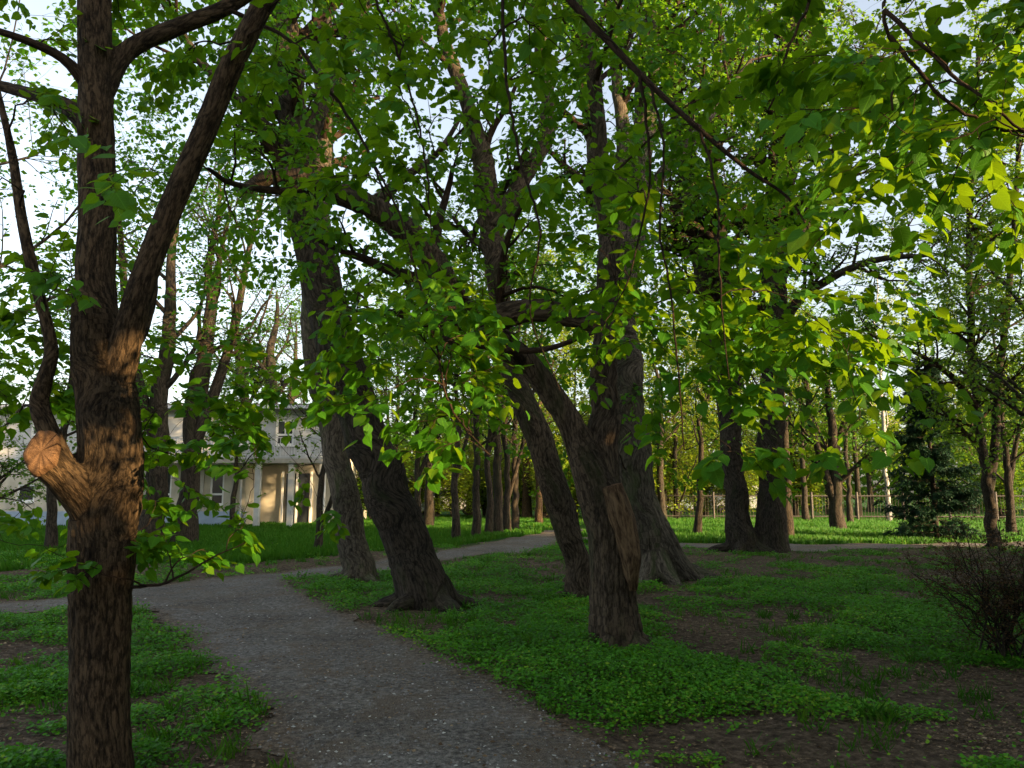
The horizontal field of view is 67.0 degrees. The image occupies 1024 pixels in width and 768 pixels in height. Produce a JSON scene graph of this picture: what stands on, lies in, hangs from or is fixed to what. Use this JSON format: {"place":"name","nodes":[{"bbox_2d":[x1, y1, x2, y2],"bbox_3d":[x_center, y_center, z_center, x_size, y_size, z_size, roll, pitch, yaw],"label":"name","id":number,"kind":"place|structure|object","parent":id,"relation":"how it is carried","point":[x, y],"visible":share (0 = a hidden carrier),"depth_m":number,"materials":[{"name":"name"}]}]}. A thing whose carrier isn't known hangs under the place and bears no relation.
{"place":"outdoors","nodes":[
{"label":"outdoors","id":0,"kind":"place"},
{"bbox_2d":[0,529,654,767],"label":"gravel path","id":1,"kind":"structure","parent":0,"point":[472,699],"depth_m":6.40,"materials":[{"name":"grey gravel"}]},
{"bbox_2d":[37,581,648,767],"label":"path stones","id":2,"kind":"object","parent":1,"relation":"on","point":[397,741],"visible":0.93,"depth_m":5.69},
{"bbox_2d":[134,595,630,767],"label":"fallen petals","id":3,"kind":"object","parent":1,"relation":"on","point":[336,751],"visible":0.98,"depth_m":5.38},
{"bbox_2d":[367,491,442,513],"bbox_3d":[-7.226,7.740,51.447,5.090,2.100,2.000,2,-8,-14],"label":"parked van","id":4,"kind":"object","parent":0,"point":[422,505],"visible":0.03,"depth_m":50.75,"materials":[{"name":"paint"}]},
{"bbox_2d":[433,488,480,514],"bbox_3d":[-4.761,8.153,54.405,5.090,2.100,2.000,1,-8,-6],"label":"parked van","id":5,"kind":"object","parent":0,"point":[463,511],"visible":0.1,"depth_m":53.47,"materials":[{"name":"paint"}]},
{"bbox_2d":[0,493,1023,767],"bbox_3d":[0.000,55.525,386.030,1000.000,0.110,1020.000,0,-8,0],"label":"ground","id":6,"kind":"structure","parent":0,"point":[806,745],"depth_m":6.39,"materials":[{"name":"soil"}]},
{"bbox_2d":[0,283,45,525],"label":"bushy tree","id":7,"kind":"object","parent":6,"relation":"on","point":[8,472],"visible":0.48,"depth_m":28.76,"materials":[{"name":"green plant"}]},
{"bbox_2d":[0,226,157,548],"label":"young tree","id":8,"kind":"object","parent":6,"relation":"on","point":[51,533],"visible":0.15,"depth_m":21.17,"materials":[{"name":"green plant"}]},
{"bbox_2d":[0,0,172,335],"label":"park tree","id":9,"kind":"object","parent":6,"relation":"on","point":[4,161],"visible":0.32,"depth_m":19.14,"materials":[{"name":"green plant"}]},
{"bbox_2d":[26,264,176,453],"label":"bushy tree","id":10,"kind":"object","parent":6,"relation":"on","point":[65,381],"visible":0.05,"depth_m":26.07,"materials":[{"name":"green plant"}]},
{"bbox_2d":[11,49,242,541],"bbox_3d":[-11.687,-2.289,23.204,6.613,14.483,6.399,2,-8,-17],"label":"lawn tree","id":11,"kind":"object","parent":6,"relation":"on","point":[166,381],"visible":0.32,"depth_m":22.90,"materials":[{"name":"green plant"}]},
{"bbox_2d":[0,404,366,526],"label":"park building","id":12,"kind":"structure","parent":6,"relation":"on","point":[280,486],"depth_m":35.92,"materials":[{"name":"white paint"}]},
{"bbox_2d":[13,484,34,502],"bbox_3d":[-22.437,5.063,35.678,0.960,0.860,0.230,0,-8,0],"label":"window","id":13,"kind":"structure","parent":12,"relation":"in","point":[29,499],"depth_m":35.73,"materials":[{"name":"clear glass"}]},
{"bbox_2d":[31,422,35,438],"bbox_3d":[-22.018,2.269,36.133,0.840,1.200,0.100,0,-8,0],"label":"window","id":14,"kind":"structure","parent":12,"relation":"in","point":[32,433],"depth_m":36.10,"materials":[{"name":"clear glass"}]},
{"bbox_2d":[167,467,171,497],"bbox_3d":[-16.047,4.721,35.791,0.653,1.750,0.100,0,-8,0],"label":"window","id":15,"kind":"structure","parent":12,"relation":"in","point":[169,476],"depth_m":35.78,"materials":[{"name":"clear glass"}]},
{"bbox_2d":[210,475,224,505],"bbox_3d":[-13.621,4.741,35.723,0.773,1.810,0.230,0,-8,0],"label":"window","id":16,"kind":"structure","parent":12,"relation":"in","point":[217,493],"depth_m":35.75,"materials":[{"name":"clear glass"}]},
{"bbox_2d":[273,420,293,446],"bbox_3d":[-10.589,2.290,36.065,0.960,1.260,0.230,0,-8,0],"label":"window","id":17,"kind":"structure","parent":12,"relation":"in","point":[280,427],"depth_m":36.10,"materials":[{"name":"clear glass"}]},
{"bbox_2d":[284,473,310,522],"bbox_3d":[-10.472,5.598,37.737,1.166,2.450,0.097,0,-8,0],"label":"glazed door","id":18,"kind":"structure","parent":12,"relation":"in","point":[304,517],"depth_m":37.69,"materials":[{"name":"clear glass"}]},
{"bbox_2d":[154,117,301,542],"bbox_3d":[-9.157,-2.171,24.348,7.116,14.581,4.723,-4,-9,25],"label":"lawn tree","id":19,"kind":"object","parent":6,"relation":"on","point":[191,426],"visible":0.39,"depth_m":23.69,"materials":[{"name":"green plant"}]},
{"bbox_2d":[181,354,286,527],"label":"bushy tree","id":20,"kind":"object","parent":6,"relation":"on","point":[235,485],"visible":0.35,"depth_m":32.41,"materials":[{"name":"green plant"}]},
{"bbox_2d":[184,328,289,400],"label":"tree","id":21,"kind":"object","parent":6,"relation":"on","point":[230,365],"depth_m":66.93,"materials":[{"name":"green plant"}]},
{"bbox_2d":[1,0,493,613],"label":"leaning tree","id":22,"kind":"object","parent":6,"relation":"on","point":[421,580],"visible":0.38,"depth_m":11.10,"materials":[{"name":"green plant"}]},
{"bbox_2d":[212,260,304,403],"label":"lawn tree","id":23,"kind":"object","parent":6,"relation":"on","point":[269,349],"visible":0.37,"depth_m":40.05,"materials":[{"name":"green plant"}]},
{"bbox_2d":[224,275,308,403],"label":"lawn tree","id":24,"kind":"object","parent":6,"relation":"on","point":[294,353],"visible":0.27,"depth_m":42.33,"materials":[{"name":"green plant"}]},
{"bbox_2d":[262,294,312,403],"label":"tree","id":25,"kind":"object","parent":6,"relation":"on","point":[301,401],"visible":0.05,"depth_m":63.07,"materials":[{"name":"green plant"}]},
{"bbox_2d":[235,0,393,582],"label":"linden tree","id":26,"kind":"object","parent":6,"relation":"on","point":[357,559],"visible":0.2,"depth_m":14.23,"materials":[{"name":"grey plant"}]},
{"bbox_2d":[264,319,406,547],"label":"young tree","id":27,"kind":"object","parent":6,"relation":"on","point":[319,513],"visible":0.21,"depth_m":20.86,"materials":[{"name":"green plant"}]},
{"bbox_2d":[291,281,399,389],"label":"tree","id":28,"kind":"object","parent":6,"relation":"on","point":[366,336],"visible":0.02,"depth_m":51.96,"materials":[{"name":"green plant"}]},
{"bbox_2d":[353,438,414,518],"bbox_3d":[-8.426,4.992,43.745,6.082,5.559,4.934,-3,-8,18],"label":"bush","id":29,"kind":"object","parent":6,"relation":"on","point":[361,492],"visible":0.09,"depth_m":43.18,"materials":[{"name":"green plant"}]},
{"bbox_2d":[364,289,412,463],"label":"tree","id":30,"kind":"object","parent":6,"relation":"on","point":[391,387],"visible":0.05,"depth_m":64.16,"materials":[{"name":"green plant"}]},
{"bbox_2d":[345,257,438,470],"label":"tree","id":31,"kind":"object","parent":6,"relation":"on","point":[395,418],"visible":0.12,"depth_m":49.95,"materials":[{"name":"green plant"}]},
{"bbox_2d":[364,213,469,525],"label":"tree","id":32,"kind":"object","parent":6,"relation":"on","point":[429,514],"visible":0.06,"depth_m":34.67,"materials":[{"name":"green plant"}]},
{"bbox_2d":[393,439,446,507],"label":"bush","id":33,"kind":"object","parent":6,"relation":"on","point":[411,487],"visible":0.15,"depth_m":46.38,"materials":[{"name":"green plant"}]},
{"bbox_2d":[372,290,487,511],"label":"tree","id":34,"kind":"object","parent":6,"relation":"on","point":[418,469],"visible":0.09,"depth_m":30.74,"materials":[{"name":"green plant"}]},
{"bbox_2d":[387,279,476,516],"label":"tree","id":35,"kind":"object","parent":6,"relation":"on","point":[437,514],"visible":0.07,"depth_m":46.36,"materials":[{"name":"green plant"}]},
{"bbox_2d":[421,440,485,516],"bbox_3d":[-3.534,5.577,45.690,4.420,4.899,4.407,-1,-8,5],"label":"bush","id":36,"kind":"object","parent":6,"relation":"on","point":[445,502],"visible":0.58,"depth_m":45.28,"materials":[{"name":"green plant"}]},
{"bbox_2d":[423,366,495,469],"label":"tree","id":37,"kind":"object","parent":6,"relation":"on","point":[462,434],"visible":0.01,"depth_m":62.35,"materials":[{"name":"green plant"}]},
{"bbox_2d":[392,259,531,537],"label":"tree","id":38,"kind":"object","parent":6,"relation":"on","point":[456,529],"visible":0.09,"depth_m":25.71,"materials":[{"name":"green plant"}]},
{"bbox_2d":[405,247,522,515],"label":"tree","id":39,"kind":"object","parent":6,"relation":"on","point":[469,509],"visible":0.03,"depth_m":51.17,"materials":[{"name":"green plant"}]},
{"bbox_2d":[409,180,543,535],"bbox_3d":[-1.334,-1.052,27.730,5.470,13.266,4.839,0,-8,0],"label":"tree","id":40,"kind":"object","parent":6,"relation":"on","point":[476,522],"visible":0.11,"depth_m":27.32,"materials":[{"name":"green plant"}]},
{"bbox_2d":[459,427,520,516],"bbox_3d":[-1.764,5.529,48.729,5.283,5.857,5.268,1,-8,-7],"label":"bush","id":41,"kind":"object","parent":6,"relation":"on","point":[483,499],"visible":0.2,"depth_m":48.26,"materials":[{"name":"green plant"}]},
{"bbox_2d":[0,0,983,767],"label":"linden tree","id":42,"kind":"object","parent":6,"relation":"on","point":[96,484],"visible":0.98,"depth_m":4.21,"materials":[{"name":"green plant"}]},
{"bbox_2d":[414,167,589,531],"bbox_3d":[-0.074,-1.059,29.455,7.426,13.780,6.006,0,-8,0],"label":"tree","id":43,"kind":"object","parent":6,"relation":"on","point":[489,523],"visible":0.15,"depth_m":28.66,"materials":[{"name":"green plant"}]},
{"bbox_2d":[460,393,545,502],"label":"tree","id":44,"kind":"object","parent":6,"relation":"on","point":[502,445],"depth_m":56.62,"materials":[{"name":"green plant"}]},
{"bbox_2d":[472,444,535,515],"bbox_3d":[0.503,5.690,46.654,4.446,4.943,4.459,-5,-9,30],"label":"bush","id":45,"kind":"object","parent":6,"relation":"on","point":[520,487],"visible":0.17,"depth_m":46.03,"materials":[{"name":"green plant"}]},
{"bbox_2d":[452,136,559,531],"bbox_3d":[-0.278,-1.768,30.670,4.656,15.530,4.746,0,-8,0],"label":"tree","id":46,"kind":"object","parent":6,"relation":"on","point":[498,499],"visible":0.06,"depth_m":29.88,"materials":[{"name":"green plant"}]},
{"bbox_2d":[149,0,864,656],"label":"linden tree","id":47,"kind":"object","parent":6,"relation":"on","point":[609,520],"visible":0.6,"depth_m":8.13,"materials":[{"name":"green plant"}]},
{"bbox_2d":[328,0,688,601],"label":"leaning tree","id":48,"kind":"object","parent":6,"relation":"on","point":[558,501],"visible":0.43,"depth_m":12.31,"materials":[{"name":"green plant"}]},
{"bbox_2d":[0,536,1023,767],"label":"ground cover","id":49,"kind":"object","parent":6,"relation":"on","point":[37,757],"visible":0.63,"depth_m":7.49,"materials":[{"name":"green plant"}]},
{"bbox_2d":[0,540,1023,767],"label":"grass tufts","id":50,"kind":"object","parent":6,"relation":"on","point":[230,749],"visible":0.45,"depth_m":6.70,"materials":[{"name":"green plant"}]},
{"bbox_2d":[0,514,1023,571],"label":"grass","id":51,"kind":"structure","parent":6,"relation":"on","point":[299,537],"depth_m":25.92,"materials":[{"name":"green plant"}]},
{"bbox_2d":[0,548,1023,767],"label":"leaf litter","id":52,"kind":"object","parent":6,"relation":"on","point":[852,739],"visible":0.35,"depth_m":5.94,"materials":[{"name":"plant"}]},
{"bbox_2d":[453,212,570,529],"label":"tree","id":53,"kind":"object","parent":6,"relation":"on","point":[515,517],"visible":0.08,"depth_m":32.98,"materials":[{"name":"green plant"}]},
{"bbox_2d":[452,214,595,530],"bbox_3d":[0.388,-0.469,32.339,6.324,13.386,6.086,0,-8,0],"label":"tree","id":54,"kind":"object","parent":6,"relation":"on","point":[509,484],"visible":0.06,"depth_m":31.42,"materials":[{"name":"green plant"}]},
{"bbox_2d":[470,245,593,518],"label":"tree","id":55,"kind":"object","parent":6,"relation":"on","point":[564,466],"visible":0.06,"depth_m":45.66,"materials":[{"name":"green plant"}]},
{"bbox_2d":[491,256,583,517],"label":"park tree","id":56,"kind":"object","parent":6,"relation":"on","point":[526,506],"visible":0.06,"depth_m":44.64,"materials":[{"name":"green plant"}]},
{"bbox_2d":[501,251,591,522],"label":"tree","id":57,"kind":"object","parent":6,"relation":"on","point":[538,516],"visible":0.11,"depth_m":36.81,"materials":[{"name":"green plant"}]},
{"bbox_2d":[521,429,580,514],"bbox_3d":[2.499,5.092,43.727,4.790,5.325,4.804,2,-8,-15],"label":"bush","id":58,"kind":"object","parent":6,"relation":"on","point":[572,488],"visible":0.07,"depth_m":43.52,"materials":[{"name":"green plant"}]},
{"bbox_2d":[533,328,589,513],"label":"tree","id":59,"kind":"object","parent":6,"relation":"on","point":[574,399],"visible":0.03,"depth_m":52.60,"materials":[{"name":"green plant"}]},
{"bbox_2d":[558,450,581,516],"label":"bush","id":60,"kind":"object","parent":6,"relation":"on","point":[575,494],"visible":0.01,"depth_m":45.51,"materials":[{"name":"green plant"}]},
{"bbox_2d":[542,297,659,454],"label":"tree","id":61,"kind":"object","parent":6,"relation":"on","point":[646,365],"visible":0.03,"depth_m":45.70,"materials":[{"name":"green plant"}]},
{"bbox_2d":[559,227,673,442],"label":"tree","id":62,"kind":"object","parent":6,"relation":"on","point":[576,259],"visible":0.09,"depth_m":65.24,"materials":[{"name":"green plant"}]},
{"bbox_2d":[566,273,690,451],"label":"tree","id":63,"kind":"object","parent":6,"relation":"on","point":[643,391],"visible":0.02,"depth_m":51.07,"materials":[{"name":"green plant"}]},
{"bbox_2d":[652,445,665,491],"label":"bush","id":64,"kind":"object","parent":6,"relation":"on","point":[655,469],"depth_m":41.61,"materials":[{"name":"green plant"}]},
{"bbox_2d":[481,0,869,585],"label":"old linden","id":65,"kind":"object","parent":6,"relation":"on","point":[664,558],"visible":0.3,"depth_m":14.57,"materials":[{"name":"green plant"}]},
{"bbox_2d":[636,255,714,517],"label":"park tree","id":66,"kind":"object","parent":6,"relation":"on","point":[661,495],"visible":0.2,"depth_m":42.17,"materials":[{"name":"green plant"}]},
{"bbox_2d":[635,299,717,518],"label":"tree","id":67,"kind":"object","parent":6,"relation":"on","point":[675,450],"visible":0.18,"depth_m":43.85,"materials":[{"name":"green plant"}]},
{"bbox_2d":[651,416,717,518],"bbox_3d":[8.764,4.841,44.735,5.520,6.119,5.505,2,-8,-15],"label":"bush","id":68,"kind":"object","parent":6,"relation":"on","point":[668,477],"visible":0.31,"depth_m":43.98,"materials":[{"name":"green plant"}]},
{"bbox_2d":[645,311,744,510],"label":"tree","id":69,"kind":"object","parent":6,"relation":"on","point":[691,423],"visible":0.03,"depth_m":65.88,"materials":[{"name":"green plant"}]},
{"bbox_2d":[669,437,724,514],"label":"bush","id":70,"kind":"object","parent":6,"relation":"on","point":[708,502],"visible":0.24,"depth_m":46.20,"materials":[{"name":"green plant"}]},
{"bbox_2d":[649,317,749,533],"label":"park tree","id":71,"kind":"object","parent":6,"relation":"on","point":[697,526],"visible":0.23,"depth_m":28.92,"materials":[{"name":"green plant"}]},
{"bbox_2d":[390,379,1023,510],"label":"wood","id":72,"kind":"object","parent":6,"relation":"on","point":[863,480],"visible":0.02,"depth_m":71.39,"materials":[{"name":"green plant"}]},
{"bbox_2d":[658,300,759,514],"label":"tree","id":73,"kind":"object","parent":6,"relation":"on","point":[695,411],"visible":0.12,"depth_m":52.31,"materials":[{"name":"green plant"}]},
{"bbox_2d":[644,241,801,486],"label":"tree","id":74,"kind":"object","parent":6,"relation":"on","point":[715,411],"visible":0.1,"depth_m":48.33,"materials":[{"name":"green plant"}]},
{"bbox_2d":[690,437,758,511],"bbox_3d":[13.319,5.571,45.656,4.422,4.901,4.409,8,-11,-44],"label":"bush","id":75,"kind":"object","parent":6,"relation":"on","point":[755,482],"visible":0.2,"depth_m":45.16,"materials":[{"name":"green plant"}]},
{"bbox_2d":[712,310,812,493],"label":"tree","id":76,"kind":"object","parent":6,"relation":"on","point":[756,434],"depth_m":55.68,"materials":[{"name":"green plant"}]},
{"bbox_2d":[742,336,811,485],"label":"tree","id":77,"kind":"object","parent":6,"relation":"on","point":[754,376],"visible":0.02,"depth_m":66.33,"materials":[{"name":"green plant"}]},
{"bbox_2d":[719,166,841,536],"bbox_3d":[9.474,-1.741,27.380,5.343,14.556,4.626,0,-8,0],"label":"park tree","id":78,"kind":"object","parent":6,"relation":"on","point":[789,513],"visible":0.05,"depth_m":26.08,"materials":[{"name":"green plant"}]},
{"bbox_2d":[741,277,856,515],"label":"tree","id":79,"kind":"object","parent":6,"relation":"on","point":[795,504],"visible":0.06,"depth_m":47.83,"materials":[{"name":"green plant"}]},
{"bbox_2d":[785,281,839,520],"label":"park tree","id":80,"kind":"object","parent":6,"relation":"on","point":[804,508],"visible":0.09,"depth_m":41.70,"materials":[{"name":"green plant"}]},
{"bbox_2d":[609,0,1023,553],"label":"twin trunk tree","id":81,"kind":"object","parent":6,"relation":"on","point":[768,532],"visible":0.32,"depth_m":21.12,"materials":[{"name":"green plant"}]},
{"bbox_2d":[789,420,851,514],"bbox_3d":[18.083,5.249,47.731,5.524,6.140,5.539,-2,-8,15],"label":"bush","id":82,"kind":"object","parent":6,"relation":"on","point":[813,488],"visible":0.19,"depth_m":46.88,"materials":[{"name":"green plant"}]},
{"bbox_2d":[792,308,878,514],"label":"tree","id":83,"kind":"object","parent":6,"relation":"on","point":[827,510],"visible":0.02,"depth_m":54.89,"materials":[{"name":"green plant"}]},
{"bbox_2d":[754,287,921,528],"bbox_3d":[14.043,0.790,33.492,7.565,11.232,5.576,3,-9,-23],"label":"park tree","id":84,"kind":"object","parent":6,"relation":"on","point":[833,486],"visible":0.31,"depth_m":33.15,"materials":[{"name":"green plant"}]},
{"bbox_2d":[795,303,881,521],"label":"park tree","id":85,"kind":"object","parent":6,"relation":"on","point":[849,512],"visible":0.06,"depth_m":39.10,"materials":[{"name":"green plant"}]},
{"bbox_2d":[657,492,1023,520],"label":"park fence","id":86,"kind":"object","parent":6,"relation":"on","point":[856,495],"visible":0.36,"depth_m":42.21,"materials":[{"name":"metal"}]},
{"bbox_2d":[796,266,906,517],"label":"tree","id":87,"kind":"object","parent":6,"relation":"on","point":[856,478],"visible":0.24,"depth_m":45.75,"materials":[{"name":"green plant"}]},
{"bbox_2d":[814,301,936,511],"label":"tree","id":88,"kind":"object","parent":6,"relation":"on","point":[870,507],"visible":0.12,"depth_m":63.29,"materials":[{"name":"green plant"}]},
{"bbox_2d":[842,251,914,520],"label":"birch tree","id":89,"kind":"object","parent":6,"relation":"on","point":[885,474],"visible":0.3,"depth_m":43.73,"materials":[{"name":"green plant"}]},
{"bbox_2d":[734,0,1023,280],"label":"overhanging linden","id":90,"kind":"object","parent":6,"relation":"on","point":[920,131],"visible":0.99,"depth_m":2.93,"materials":[{"name":"green plant"}]},
{"bbox_2d":[766,0,1023,548],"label":"slim tree","id":91,"kind":"object","parent":6,"relation":"on","point":[988,461],"visible":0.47,"depth_m":22.48,"materials":[{"name":"green plant"}]},
{"bbox_2d":[873,352,983,539],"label":"spruce tree","id":92,"kind":"object","parent":6,"relation":"on","point":[953,493],"visible":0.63,"depth_m":25.99,"materials":[{"name":"green plant"}]},
{"bbox_2d":[879,0,1023,449],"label":"park tree","id":93,"kind":"object","parent":6,"relation":"on","point":[998,376],"visible":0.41,"depth_m":21.14,"materials":[{"name":"green plant"}]},
{"bbox_2d":[892,490,1023,659],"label":"bare shrub","id":94,"kind":"object","parent":6,"relation":"on","point":[1008,600],"visible":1,"depth_m":7.64,"materials":[{"name":"brown plant"}]},
{"bbox_2d":[899,291,1022,512],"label":"tree","id":95,"kind":"object","parent":6,"relation":"on","point":[956,417],"visible":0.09,"depth_m":60.93,"materials":[{"name":"green plant"}]},
{"bbox_2d":[916,225,1023,515],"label":"tree","id":96,"kind":"object","parent":6,"relation":"on","point":[964,455],"visible":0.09,"depth_m":48.78,"materials":[{"name":"green plant"}]},
{"bbox_2d":[928,294,1023,532],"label":"park tree","id":97,"kind":"object","parent":6,"relation":"on","point":[1009,461],"visible":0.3,"depth_m":28.65,"materials":[{"name":"green plant"}]},
{"bbox_2d":[929,338,1022,510],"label":"tree","id":98,"kind":"object","parent":6,"relation":"on","point":[956,401],"visible":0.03,"depth_m":67.40,"materials":[{"name":"green plant"}]},
{"bbox_2d":[958,438,1023,518],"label":"bush","id":99,"kind":"object","parent":6,"relation":"on","point":[1000,488],"visible":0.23,"depth_m":43.30,"materials":[{"name":"green plant"}]},
{"bbox_2d":[983,322,1023,481],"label":"tree","id":100,"kind":"object","parent":6,"relation":"on","point":[1019,445],"visible":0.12,"depth_m":54.10,"materials":[{"name":"green plant"}]},
{"bbox_2d":[0,0,1023,492],"label":"sky","id":101,"kind":"structure","parent":0,"point":[60,79],"materials":[{"name":"white"}]},
{"bbox_2d":[667,498,692,513],"bbox_3d":[10.705,8.569,57.380,5.090,2.100,2.000,1,-8,-9],"label":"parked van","id":102,"kind":"object","parent":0,"point":[670,511],"visible":0.04,"depth_m":56.66,"materials":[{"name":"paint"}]},
{"bbox_2d":[709,485,757,512],"bbox_3d":[17.749,8.841,59.329,5.090,2.100,2.000,-2,-8,11],"label":"parked van","id":103,"kind":"object","parent":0,"point":[723,508],"visible":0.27,"depth_m":58.57,"materials":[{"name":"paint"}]},
{"bbox_2d":[582,537,1023,551],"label":"path","id":104,"kind":"structure","parent":0,"point":[808,547],"depth_m":22.86,"materials":[{"name":"grey gravel"}]}
]}

